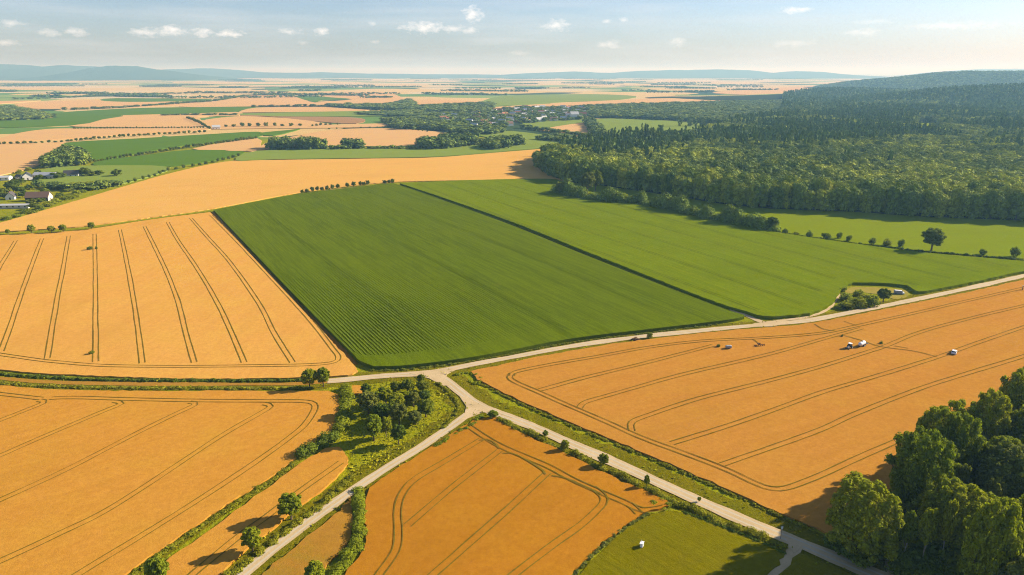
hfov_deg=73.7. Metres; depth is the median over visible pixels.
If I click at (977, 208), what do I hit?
forest tree
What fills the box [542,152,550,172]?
forest tree
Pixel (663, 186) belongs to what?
forest tree
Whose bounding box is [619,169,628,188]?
forest tree
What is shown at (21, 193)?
yard tree
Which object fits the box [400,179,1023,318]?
bean field
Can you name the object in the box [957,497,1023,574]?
broadleaf tree
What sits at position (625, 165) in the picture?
forest tree
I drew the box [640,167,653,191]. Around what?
forest tree
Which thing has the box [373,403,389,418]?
grove tree
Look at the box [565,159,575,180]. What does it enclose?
forest tree
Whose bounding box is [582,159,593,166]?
forest tree
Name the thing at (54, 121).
crop field
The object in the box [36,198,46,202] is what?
yard tree
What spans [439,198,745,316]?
field ditch
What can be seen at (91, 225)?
field tree
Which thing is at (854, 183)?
forest tree
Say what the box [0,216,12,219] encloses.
yard tree
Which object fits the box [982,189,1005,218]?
forest tree
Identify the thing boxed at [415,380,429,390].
grove tree
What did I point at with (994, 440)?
broadleaf tree
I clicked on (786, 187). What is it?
forest tree
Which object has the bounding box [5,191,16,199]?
farm house
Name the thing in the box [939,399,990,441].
broadleaf tree
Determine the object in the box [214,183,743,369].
maize field
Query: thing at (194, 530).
hedgerow
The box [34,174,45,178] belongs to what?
yard tree
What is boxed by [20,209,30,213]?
yard tree
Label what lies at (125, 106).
copse
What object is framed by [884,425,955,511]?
broadleaf tree
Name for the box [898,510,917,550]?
slender tree
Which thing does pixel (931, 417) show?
broadleaf tree
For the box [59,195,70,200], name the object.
yard tree
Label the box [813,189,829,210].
forest tree
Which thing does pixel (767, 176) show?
forest tree
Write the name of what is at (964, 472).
slender tree
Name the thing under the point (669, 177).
forest tree
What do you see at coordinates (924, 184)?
forest tree
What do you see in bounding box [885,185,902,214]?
forest tree
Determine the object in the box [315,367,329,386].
lone tree
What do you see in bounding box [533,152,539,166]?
forest tree
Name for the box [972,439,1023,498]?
broadleaf tree
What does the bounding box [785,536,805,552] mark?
road junction
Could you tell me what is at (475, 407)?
road junction
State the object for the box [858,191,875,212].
forest tree
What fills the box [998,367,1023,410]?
broadleaf tree
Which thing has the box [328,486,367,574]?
hedgerow
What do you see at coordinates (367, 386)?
grove tree
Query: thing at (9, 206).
shed
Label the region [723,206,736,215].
lone tree
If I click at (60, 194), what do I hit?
yard tree
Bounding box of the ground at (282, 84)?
[0,74,1021,574]
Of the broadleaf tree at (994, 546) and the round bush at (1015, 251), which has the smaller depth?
the broadleaf tree at (994, 546)
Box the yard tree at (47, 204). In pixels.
[43,203,53,206]
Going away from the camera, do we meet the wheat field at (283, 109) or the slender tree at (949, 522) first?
the slender tree at (949, 522)
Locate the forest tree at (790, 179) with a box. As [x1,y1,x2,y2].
[784,175,797,182]
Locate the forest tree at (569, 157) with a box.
[565,154,572,160]
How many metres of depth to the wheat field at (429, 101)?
2646.62 m
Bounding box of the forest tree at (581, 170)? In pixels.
[575,164,588,182]
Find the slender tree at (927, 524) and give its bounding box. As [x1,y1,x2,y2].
[917,507,940,554]
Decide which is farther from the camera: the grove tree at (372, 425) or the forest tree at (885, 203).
the forest tree at (885, 203)
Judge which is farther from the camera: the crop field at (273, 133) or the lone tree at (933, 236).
the crop field at (273, 133)
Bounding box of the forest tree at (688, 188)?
[681,177,693,197]
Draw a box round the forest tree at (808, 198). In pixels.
[800,189,817,209]
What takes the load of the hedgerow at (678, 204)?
on the ground at (282, 84)
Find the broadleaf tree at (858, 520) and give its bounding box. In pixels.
[824,471,905,562]
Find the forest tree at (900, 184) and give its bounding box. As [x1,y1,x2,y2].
[894,181,908,188]
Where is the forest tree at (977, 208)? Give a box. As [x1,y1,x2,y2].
[966,192,988,218]
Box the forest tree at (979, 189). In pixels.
[972,186,989,192]
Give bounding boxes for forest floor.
[556,177,1023,220]
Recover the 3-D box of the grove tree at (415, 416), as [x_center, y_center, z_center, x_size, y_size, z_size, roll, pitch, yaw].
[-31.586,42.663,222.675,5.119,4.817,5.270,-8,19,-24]
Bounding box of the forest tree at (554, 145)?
[548,143,558,149]
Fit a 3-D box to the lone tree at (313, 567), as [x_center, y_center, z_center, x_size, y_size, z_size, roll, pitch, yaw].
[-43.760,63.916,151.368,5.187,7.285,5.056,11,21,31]
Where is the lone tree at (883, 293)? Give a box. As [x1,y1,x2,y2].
[877,288,892,301]
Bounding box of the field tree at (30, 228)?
[27,225,35,232]
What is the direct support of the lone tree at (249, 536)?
on the grass verge at (284, 550)
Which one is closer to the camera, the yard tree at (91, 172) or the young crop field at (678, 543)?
the young crop field at (678, 543)
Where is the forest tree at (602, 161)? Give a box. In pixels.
[597,158,608,164]
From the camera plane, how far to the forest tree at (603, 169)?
685.24 m
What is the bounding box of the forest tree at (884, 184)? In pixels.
[876,181,887,186]
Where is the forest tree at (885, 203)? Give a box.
[881,186,892,211]
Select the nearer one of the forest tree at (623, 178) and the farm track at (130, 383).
the farm track at (130, 383)
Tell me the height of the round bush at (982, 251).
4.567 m
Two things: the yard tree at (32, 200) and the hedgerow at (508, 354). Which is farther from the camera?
the yard tree at (32, 200)
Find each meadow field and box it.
[572,182,1023,258]
[782,553,851,574]
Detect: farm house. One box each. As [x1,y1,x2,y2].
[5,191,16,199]
[63,169,79,175]
[212,125,219,128]
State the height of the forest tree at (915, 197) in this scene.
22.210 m
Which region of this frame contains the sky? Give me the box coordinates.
[0,0,1023,73]
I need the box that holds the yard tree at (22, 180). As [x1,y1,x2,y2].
[15,178,26,184]
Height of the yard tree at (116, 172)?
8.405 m
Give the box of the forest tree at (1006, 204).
[989,198,1011,219]
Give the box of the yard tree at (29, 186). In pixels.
[24,184,35,188]
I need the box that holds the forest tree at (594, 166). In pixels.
[588,162,601,172]
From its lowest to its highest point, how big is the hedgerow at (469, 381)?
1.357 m
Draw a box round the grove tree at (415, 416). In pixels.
[407,410,421,424]
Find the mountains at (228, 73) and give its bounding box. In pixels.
[164,68,494,77]
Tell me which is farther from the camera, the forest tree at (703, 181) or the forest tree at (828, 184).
the forest tree at (703, 181)
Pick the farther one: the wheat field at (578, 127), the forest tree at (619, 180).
the wheat field at (578, 127)
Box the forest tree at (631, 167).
[628,164,640,170]
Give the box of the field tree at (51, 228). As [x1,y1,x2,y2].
[47,226,54,232]
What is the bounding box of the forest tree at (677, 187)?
[670,173,685,195]
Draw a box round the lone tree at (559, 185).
[556,181,563,192]
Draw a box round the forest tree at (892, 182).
[884,179,895,184]
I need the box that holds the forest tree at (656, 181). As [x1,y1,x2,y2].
[650,172,662,192]
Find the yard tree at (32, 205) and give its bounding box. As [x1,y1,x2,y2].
[26,202,40,207]
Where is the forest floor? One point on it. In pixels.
(768, 206)
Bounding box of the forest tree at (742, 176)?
[735,172,750,182]
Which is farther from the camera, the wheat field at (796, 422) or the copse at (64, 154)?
the copse at (64, 154)
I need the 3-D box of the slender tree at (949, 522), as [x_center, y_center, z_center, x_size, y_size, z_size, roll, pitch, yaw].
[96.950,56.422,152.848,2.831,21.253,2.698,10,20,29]
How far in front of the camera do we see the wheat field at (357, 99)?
2952.47 m
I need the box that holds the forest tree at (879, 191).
[870,183,888,212]
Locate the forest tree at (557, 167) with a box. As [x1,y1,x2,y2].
[553,159,562,175]
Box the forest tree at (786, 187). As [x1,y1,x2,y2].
[779,180,792,208]
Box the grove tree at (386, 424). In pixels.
[381,416,391,436]
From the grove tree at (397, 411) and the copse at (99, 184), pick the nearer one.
the grove tree at (397, 411)
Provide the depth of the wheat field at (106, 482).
200.59 m
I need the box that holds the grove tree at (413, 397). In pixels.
[407,391,419,406]
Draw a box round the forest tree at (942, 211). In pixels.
[932,194,951,217]
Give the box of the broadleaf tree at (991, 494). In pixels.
[978,487,997,500]
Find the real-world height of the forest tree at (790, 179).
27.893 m
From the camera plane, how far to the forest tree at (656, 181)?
645.53 m
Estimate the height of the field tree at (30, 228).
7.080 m
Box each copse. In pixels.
[0,105,57,119]
[12,91,287,98]
[30,179,124,189]
[38,144,92,167]
[61,94,255,109]
[160,113,237,115]
[252,104,339,106]
[264,135,327,149]
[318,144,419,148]
[325,98,496,112]
[340,138,365,147]
[353,109,469,119]
[379,116,506,133]
[414,131,483,148]
[479,133,526,148]
[518,124,587,135]
[535,132,572,140]
[582,99,781,120]
[582,117,607,135]
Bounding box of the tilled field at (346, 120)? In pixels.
[240,115,364,123]
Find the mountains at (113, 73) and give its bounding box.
[8,66,239,80]
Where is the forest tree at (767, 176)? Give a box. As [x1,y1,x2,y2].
[757,173,771,179]
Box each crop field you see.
[0,115,122,127]
[52,107,257,116]
[61,132,262,160]
[92,150,244,166]
[101,98,211,101]
[240,111,388,116]
[260,129,299,135]
[296,96,347,101]
[483,94,635,105]
[579,511,785,574]
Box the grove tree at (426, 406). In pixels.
[417,399,434,416]
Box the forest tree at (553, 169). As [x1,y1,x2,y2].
[551,157,561,177]
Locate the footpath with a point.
(828, 308)
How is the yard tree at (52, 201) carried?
on the ground at (282, 84)
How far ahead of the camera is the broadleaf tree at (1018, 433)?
188.57 m
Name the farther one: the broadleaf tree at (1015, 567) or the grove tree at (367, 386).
the grove tree at (367, 386)
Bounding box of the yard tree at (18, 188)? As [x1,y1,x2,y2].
[12,186,25,191]
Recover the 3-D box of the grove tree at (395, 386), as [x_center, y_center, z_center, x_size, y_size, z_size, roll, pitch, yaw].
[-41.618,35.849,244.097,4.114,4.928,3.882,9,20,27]
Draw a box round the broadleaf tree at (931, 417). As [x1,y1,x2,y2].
[915,405,958,443]
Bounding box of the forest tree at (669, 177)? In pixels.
[664,170,677,193]
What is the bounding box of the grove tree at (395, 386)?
[390,381,401,391]
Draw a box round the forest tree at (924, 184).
[919,180,928,210]
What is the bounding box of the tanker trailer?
[858,340,867,346]
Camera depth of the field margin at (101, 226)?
508.06 m
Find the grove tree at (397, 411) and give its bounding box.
[387,403,407,424]
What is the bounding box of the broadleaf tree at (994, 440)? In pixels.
[971,435,1021,478]
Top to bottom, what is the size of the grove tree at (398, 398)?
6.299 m
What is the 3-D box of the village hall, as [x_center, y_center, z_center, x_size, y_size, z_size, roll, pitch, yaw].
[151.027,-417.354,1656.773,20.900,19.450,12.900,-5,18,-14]
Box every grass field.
[38,165,170,189]
[235,131,558,160]
[523,118,583,128]
[596,118,699,132]
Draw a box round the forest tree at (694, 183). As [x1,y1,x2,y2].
[692,174,700,198]
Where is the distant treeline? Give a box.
[0,78,808,97]
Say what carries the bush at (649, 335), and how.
on the grass verge at (384, 380)
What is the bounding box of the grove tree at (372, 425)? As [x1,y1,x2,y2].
[363,414,381,440]
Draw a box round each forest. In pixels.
[539,103,1023,190]
[676,82,1023,125]
[814,70,1023,89]
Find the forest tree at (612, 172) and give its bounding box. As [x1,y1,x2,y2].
[605,165,619,186]
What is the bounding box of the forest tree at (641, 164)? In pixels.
[636,160,645,166]
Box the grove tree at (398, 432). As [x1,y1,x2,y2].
[390,424,406,444]
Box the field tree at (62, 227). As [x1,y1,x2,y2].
[58,224,65,231]
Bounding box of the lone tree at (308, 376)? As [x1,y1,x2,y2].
[300,368,316,386]
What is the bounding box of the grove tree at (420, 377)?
[416,374,424,381]
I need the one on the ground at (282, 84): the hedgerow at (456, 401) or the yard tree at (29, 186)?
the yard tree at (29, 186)
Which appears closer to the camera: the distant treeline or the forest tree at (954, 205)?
the forest tree at (954, 205)
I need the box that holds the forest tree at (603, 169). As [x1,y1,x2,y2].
[598,163,611,185]
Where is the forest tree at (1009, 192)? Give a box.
[1005,186,1023,210]
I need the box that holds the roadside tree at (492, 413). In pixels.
[487,410,498,417]
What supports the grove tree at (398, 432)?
on the ground at (282, 84)
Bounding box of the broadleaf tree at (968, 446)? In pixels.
[945,411,986,483]
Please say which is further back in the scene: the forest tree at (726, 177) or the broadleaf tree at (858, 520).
the forest tree at (726, 177)
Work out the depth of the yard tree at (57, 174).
733.80 m
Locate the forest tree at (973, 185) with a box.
[966,180,984,188]
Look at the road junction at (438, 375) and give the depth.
259.92 m
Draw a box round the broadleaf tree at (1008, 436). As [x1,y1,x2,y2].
[973,435,1019,487]
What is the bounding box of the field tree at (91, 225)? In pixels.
[87,222,94,228]
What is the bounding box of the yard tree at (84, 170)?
[79,167,89,174]
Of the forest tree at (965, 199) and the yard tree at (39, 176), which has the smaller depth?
the forest tree at (965, 199)
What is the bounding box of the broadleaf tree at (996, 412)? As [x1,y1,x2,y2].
[967,387,1012,440]
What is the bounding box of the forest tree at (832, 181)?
[819,176,835,185]
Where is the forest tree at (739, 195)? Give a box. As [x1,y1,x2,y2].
[730,183,748,206]
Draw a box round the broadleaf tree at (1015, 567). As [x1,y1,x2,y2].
[998,553,1023,574]
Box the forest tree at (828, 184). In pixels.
[822,178,833,189]
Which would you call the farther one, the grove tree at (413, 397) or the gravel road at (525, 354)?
the gravel road at (525, 354)
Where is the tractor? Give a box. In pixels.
[845,342,852,349]
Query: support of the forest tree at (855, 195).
on the forest floor
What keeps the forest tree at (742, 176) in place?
on the forest floor
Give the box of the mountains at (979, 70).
[900,69,1023,75]
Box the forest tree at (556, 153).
[550,151,560,156]
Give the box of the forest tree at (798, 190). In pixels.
[790,181,807,209]
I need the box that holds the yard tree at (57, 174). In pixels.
[50,172,61,177]
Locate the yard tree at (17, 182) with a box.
[9,180,21,185]
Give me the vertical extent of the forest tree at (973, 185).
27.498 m
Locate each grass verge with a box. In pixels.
[0,373,341,382]
[0,380,327,390]
[127,443,330,574]
[226,402,489,574]
[327,274,1023,387]
[416,367,899,574]
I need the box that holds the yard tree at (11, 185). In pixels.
[4,183,17,191]
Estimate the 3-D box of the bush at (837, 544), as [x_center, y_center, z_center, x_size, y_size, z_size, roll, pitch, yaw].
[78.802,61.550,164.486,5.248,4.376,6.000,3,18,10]
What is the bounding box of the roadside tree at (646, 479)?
[644,475,649,485]
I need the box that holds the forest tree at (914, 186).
[906,182,923,212]
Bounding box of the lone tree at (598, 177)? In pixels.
[591,170,602,190]
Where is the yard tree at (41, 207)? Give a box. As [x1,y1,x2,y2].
[34,205,44,210]
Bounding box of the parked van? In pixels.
[894,290,904,294]
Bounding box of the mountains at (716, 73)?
[488,69,886,77]
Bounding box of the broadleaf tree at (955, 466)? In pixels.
[895,432,960,496]
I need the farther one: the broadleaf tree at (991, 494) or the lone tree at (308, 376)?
the lone tree at (308, 376)
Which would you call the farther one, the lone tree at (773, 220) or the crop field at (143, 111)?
the crop field at (143, 111)
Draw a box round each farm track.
[0,377,327,385]
[731,310,764,321]
[768,545,801,574]
[885,559,899,574]
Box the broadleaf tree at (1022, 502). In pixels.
[1018,494,1023,532]
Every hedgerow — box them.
[0,372,301,382]
[0,380,313,390]
[128,456,305,574]
[221,473,354,574]
[294,430,341,458]
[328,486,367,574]
[333,383,354,431]
[370,323,717,371]
[433,414,482,446]
[435,382,460,427]
[455,371,482,384]
[475,381,815,530]
[495,416,787,549]
[550,178,780,231]
[572,512,648,574]
[650,496,675,510]
[682,511,785,553]
[781,232,1023,260]
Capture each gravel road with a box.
[237,413,465,574]
[327,274,1023,382]
[445,376,891,574]
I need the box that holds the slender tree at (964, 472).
[956,463,971,483]
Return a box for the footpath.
[766,294,839,321]
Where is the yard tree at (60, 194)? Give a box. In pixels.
[54,192,64,196]
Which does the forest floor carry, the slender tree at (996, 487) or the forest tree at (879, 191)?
the forest tree at (879, 191)
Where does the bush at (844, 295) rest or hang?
on the ground at (282, 84)
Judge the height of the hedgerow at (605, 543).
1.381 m
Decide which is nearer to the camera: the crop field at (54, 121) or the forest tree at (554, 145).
the forest tree at (554, 145)
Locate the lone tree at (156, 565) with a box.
[143,555,169,574]
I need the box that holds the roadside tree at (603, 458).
[598,453,608,463]
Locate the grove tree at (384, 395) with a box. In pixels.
[377,389,392,402]
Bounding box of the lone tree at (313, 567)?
[303,560,324,574]
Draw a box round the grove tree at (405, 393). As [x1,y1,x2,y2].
[403,391,409,403]
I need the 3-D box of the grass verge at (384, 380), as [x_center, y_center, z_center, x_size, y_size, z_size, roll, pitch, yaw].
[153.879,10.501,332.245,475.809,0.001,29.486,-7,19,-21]
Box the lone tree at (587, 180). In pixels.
[579,172,595,192]
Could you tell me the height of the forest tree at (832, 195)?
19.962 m
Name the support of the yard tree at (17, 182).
on the ground at (282, 84)
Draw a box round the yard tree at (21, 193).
[17,191,26,197]
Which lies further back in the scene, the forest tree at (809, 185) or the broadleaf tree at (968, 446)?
the forest tree at (809, 185)
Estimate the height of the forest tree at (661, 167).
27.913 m
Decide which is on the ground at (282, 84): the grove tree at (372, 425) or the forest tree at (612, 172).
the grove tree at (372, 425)
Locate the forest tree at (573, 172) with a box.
[570,159,582,182]
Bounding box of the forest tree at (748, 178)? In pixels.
[742,174,754,182]
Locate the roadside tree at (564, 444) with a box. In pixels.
[560,439,569,448]
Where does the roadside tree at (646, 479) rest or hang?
on the grass verge at (748, 510)
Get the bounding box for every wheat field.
[0,100,40,103]
[0,128,210,142]
[0,142,63,175]
[0,149,561,232]
[0,212,357,379]
[0,385,340,574]
[15,100,196,108]
[71,112,240,127]
[166,447,347,574]
[179,95,323,106]
[193,138,261,151]
[202,116,328,129]
[225,128,444,151]
[238,107,371,112]
[255,123,388,128]
[262,496,352,574]
[313,92,402,104]
[345,417,672,574]
[351,385,361,394]
[385,99,474,103]
[471,280,1023,540]
[496,98,715,107]
[539,123,586,132]
[713,86,813,94]
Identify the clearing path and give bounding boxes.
[845,287,908,298]
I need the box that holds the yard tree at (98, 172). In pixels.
[94,170,104,174]
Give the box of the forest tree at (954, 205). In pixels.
[945,193,962,217]
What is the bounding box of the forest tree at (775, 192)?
[768,185,785,208]
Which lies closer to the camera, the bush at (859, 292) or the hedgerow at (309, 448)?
the hedgerow at (309, 448)
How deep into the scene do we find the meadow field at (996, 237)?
505.48 m
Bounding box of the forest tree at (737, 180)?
[727,176,743,184]
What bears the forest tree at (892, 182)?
on the forest floor
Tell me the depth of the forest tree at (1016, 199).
524.98 m
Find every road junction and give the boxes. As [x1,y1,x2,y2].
[410,368,457,385]
[456,395,511,423]
[746,321,796,326]
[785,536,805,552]
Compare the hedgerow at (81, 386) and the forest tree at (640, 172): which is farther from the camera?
the forest tree at (640, 172)
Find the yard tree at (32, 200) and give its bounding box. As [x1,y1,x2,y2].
[24,198,36,202]
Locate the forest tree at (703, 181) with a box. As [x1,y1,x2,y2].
[696,173,711,200]
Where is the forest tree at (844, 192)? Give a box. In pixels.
[834,185,851,211]
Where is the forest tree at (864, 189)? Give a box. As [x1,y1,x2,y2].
[858,187,870,209]
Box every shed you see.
[0,175,12,180]
[0,203,29,208]
[14,174,21,178]
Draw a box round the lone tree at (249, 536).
[240,526,262,552]
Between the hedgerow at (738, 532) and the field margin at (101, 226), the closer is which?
the hedgerow at (738, 532)
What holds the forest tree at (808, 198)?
on the forest floor
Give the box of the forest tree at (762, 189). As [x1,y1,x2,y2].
[753,181,770,206]
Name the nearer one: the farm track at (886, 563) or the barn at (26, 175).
the farm track at (886, 563)
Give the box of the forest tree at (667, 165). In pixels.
[663,162,673,169]
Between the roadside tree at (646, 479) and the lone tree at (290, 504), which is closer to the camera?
the lone tree at (290, 504)
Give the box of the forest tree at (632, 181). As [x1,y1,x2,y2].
[624,168,638,189]
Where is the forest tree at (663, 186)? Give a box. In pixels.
[659,172,667,194]
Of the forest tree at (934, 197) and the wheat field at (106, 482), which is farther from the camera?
the forest tree at (934, 197)
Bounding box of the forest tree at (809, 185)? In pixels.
[801,181,815,191]
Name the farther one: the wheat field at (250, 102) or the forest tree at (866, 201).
the wheat field at (250, 102)
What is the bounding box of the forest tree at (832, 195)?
[823,188,838,210]
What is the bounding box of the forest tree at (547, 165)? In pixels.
[544,158,551,175]
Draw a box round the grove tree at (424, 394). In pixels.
[419,390,430,399]
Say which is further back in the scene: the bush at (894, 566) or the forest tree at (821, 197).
the forest tree at (821, 197)
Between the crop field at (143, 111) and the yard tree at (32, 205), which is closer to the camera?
the yard tree at (32, 205)
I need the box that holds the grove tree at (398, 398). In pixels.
[387,392,404,404]
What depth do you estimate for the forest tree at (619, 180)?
674.76 m
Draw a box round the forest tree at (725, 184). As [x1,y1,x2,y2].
[719,180,730,203]
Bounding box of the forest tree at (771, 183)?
[759,178,774,204]
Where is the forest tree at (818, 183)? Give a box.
[813,177,825,201]
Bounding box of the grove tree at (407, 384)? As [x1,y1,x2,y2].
[400,378,413,390]
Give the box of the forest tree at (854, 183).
[848,180,858,187]
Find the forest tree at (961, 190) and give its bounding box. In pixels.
[952,185,973,214]
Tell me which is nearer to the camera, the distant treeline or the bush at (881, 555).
the bush at (881, 555)
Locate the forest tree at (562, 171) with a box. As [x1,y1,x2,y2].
[559,159,567,180]
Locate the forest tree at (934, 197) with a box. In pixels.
[920,187,945,217]
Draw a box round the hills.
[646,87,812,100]
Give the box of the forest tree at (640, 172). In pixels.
[636,165,648,189]
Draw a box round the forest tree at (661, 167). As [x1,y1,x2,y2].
[655,163,665,172]
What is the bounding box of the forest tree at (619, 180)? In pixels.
[616,167,626,186]
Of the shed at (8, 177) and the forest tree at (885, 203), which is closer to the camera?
the forest tree at (885, 203)
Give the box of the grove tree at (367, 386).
[360,383,371,391]
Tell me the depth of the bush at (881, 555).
160.42 m
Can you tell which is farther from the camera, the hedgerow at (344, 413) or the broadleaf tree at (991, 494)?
the hedgerow at (344, 413)
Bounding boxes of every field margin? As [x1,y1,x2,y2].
[0,211,211,234]
[211,212,357,364]
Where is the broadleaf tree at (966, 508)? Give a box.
[935,482,1003,559]
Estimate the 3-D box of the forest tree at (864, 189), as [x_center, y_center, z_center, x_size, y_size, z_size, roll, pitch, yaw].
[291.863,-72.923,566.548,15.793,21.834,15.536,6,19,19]
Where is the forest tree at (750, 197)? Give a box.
[745,183,757,207]
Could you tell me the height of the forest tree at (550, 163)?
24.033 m
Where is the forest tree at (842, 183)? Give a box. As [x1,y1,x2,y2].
[836,182,848,188]
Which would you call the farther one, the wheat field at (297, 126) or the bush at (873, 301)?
the wheat field at (297, 126)
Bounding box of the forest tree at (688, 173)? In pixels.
[681,170,694,177]
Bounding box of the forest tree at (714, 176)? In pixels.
[708,172,719,181]
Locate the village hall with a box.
[570,111,578,116]
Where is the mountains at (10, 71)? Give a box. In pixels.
[0,64,95,79]
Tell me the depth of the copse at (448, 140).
1047.93 m
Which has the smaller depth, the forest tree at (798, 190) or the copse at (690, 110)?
the forest tree at (798, 190)
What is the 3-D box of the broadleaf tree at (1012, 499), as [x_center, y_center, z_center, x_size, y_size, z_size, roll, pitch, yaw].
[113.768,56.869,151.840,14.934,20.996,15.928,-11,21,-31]
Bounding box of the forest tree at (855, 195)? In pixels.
[847,186,862,211]
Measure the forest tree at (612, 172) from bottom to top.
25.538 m
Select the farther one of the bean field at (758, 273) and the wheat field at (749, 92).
the wheat field at (749, 92)
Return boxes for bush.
[647,332,652,338]
[805,230,812,236]
[821,233,831,238]
[823,534,833,549]
[830,531,845,554]
[838,292,851,300]
[838,542,859,559]
[840,299,853,308]
[845,235,852,240]
[850,549,876,568]
[851,296,867,308]
[853,289,864,296]
[861,293,869,297]
[863,294,879,307]
[868,237,876,244]
[873,545,887,559]
[882,238,891,245]
[886,559,904,574]
[897,239,904,246]
[910,529,944,560]
[979,249,987,254]
[1010,246,1021,256]
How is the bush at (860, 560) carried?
on the grass verge at (748, 510)
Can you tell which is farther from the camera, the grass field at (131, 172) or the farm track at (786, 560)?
the grass field at (131, 172)
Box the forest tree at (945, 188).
[935,184,953,192]
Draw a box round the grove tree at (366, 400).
[355,390,378,414]
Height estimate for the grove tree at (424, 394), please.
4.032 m
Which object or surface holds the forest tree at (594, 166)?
on the forest floor
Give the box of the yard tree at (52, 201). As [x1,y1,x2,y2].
[47,200,57,203]
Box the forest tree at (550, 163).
[549,157,555,176]
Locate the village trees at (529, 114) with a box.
[427,105,589,126]
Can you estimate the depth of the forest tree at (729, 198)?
588.80 m
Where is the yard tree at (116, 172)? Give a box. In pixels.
[110,169,122,175]
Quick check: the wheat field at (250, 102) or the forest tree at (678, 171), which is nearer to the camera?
the forest tree at (678, 171)
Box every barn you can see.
[22,171,32,179]
[24,191,53,201]
[32,172,55,178]
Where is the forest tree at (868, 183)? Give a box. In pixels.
[857,178,877,189]
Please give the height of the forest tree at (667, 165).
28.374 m
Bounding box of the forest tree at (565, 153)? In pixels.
[559,151,572,157]
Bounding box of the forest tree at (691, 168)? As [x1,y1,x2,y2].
[683,166,694,170]
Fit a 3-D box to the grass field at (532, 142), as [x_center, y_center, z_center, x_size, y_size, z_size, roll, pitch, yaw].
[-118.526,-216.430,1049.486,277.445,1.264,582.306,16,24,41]
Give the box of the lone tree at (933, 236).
[921,227,946,250]
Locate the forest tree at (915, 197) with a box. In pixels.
[904,189,925,216]
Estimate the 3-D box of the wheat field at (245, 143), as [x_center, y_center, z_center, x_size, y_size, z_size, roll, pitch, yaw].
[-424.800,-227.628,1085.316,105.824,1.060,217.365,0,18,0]
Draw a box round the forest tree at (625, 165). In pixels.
[619,162,629,168]
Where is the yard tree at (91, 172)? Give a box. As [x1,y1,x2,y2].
[87,170,94,175]
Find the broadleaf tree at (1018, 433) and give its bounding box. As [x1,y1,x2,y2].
[999,409,1023,443]
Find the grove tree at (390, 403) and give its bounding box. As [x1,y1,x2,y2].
[386,402,394,417]
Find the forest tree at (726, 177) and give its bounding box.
[722,174,737,181]
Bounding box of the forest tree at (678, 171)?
[675,167,686,174]
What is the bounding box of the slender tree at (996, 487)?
[985,476,1006,496]
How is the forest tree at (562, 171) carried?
on the forest floor
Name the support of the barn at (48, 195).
on the ground at (282, 84)
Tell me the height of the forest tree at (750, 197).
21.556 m
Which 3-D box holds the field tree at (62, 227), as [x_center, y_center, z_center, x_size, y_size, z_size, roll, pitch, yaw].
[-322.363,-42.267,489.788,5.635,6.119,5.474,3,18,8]
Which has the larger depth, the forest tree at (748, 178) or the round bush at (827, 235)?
the forest tree at (748, 178)
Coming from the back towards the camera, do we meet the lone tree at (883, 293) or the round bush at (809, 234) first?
the round bush at (809, 234)
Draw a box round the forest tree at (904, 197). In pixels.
[898,189,912,215]
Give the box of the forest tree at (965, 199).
[956,192,973,217]
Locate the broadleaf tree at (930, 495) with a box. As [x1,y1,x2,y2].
[911,475,975,547]
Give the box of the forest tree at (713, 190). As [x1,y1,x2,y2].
[706,182,721,202]
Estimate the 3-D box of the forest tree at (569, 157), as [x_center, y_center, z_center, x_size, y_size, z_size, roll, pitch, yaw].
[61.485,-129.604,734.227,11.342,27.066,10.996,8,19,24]
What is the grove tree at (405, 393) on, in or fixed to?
on the ground at (282, 84)
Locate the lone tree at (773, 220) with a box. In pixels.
[767,216,779,225]
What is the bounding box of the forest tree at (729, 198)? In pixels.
[723,184,733,203]
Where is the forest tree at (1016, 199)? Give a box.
[1006,190,1023,220]
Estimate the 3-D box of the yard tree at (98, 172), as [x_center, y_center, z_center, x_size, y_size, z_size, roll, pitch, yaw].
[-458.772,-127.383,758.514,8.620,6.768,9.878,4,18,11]
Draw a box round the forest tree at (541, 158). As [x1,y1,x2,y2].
[539,151,548,171]
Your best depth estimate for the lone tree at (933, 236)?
434.10 m
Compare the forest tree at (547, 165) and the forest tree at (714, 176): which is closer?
the forest tree at (714, 176)
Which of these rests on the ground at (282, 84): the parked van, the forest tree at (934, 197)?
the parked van
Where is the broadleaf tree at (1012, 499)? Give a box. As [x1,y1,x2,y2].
[1007,497,1023,529]
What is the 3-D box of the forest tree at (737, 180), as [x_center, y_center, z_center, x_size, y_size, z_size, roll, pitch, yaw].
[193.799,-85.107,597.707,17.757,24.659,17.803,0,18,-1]
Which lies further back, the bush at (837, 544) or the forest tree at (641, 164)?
the forest tree at (641, 164)
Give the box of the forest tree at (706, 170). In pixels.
[700,166,715,174]
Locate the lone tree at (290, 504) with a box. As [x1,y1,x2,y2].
[277,492,301,519]
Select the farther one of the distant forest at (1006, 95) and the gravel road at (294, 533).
the distant forest at (1006, 95)
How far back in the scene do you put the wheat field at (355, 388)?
247.03 m
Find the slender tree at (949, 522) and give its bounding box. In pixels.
[941,499,959,548]

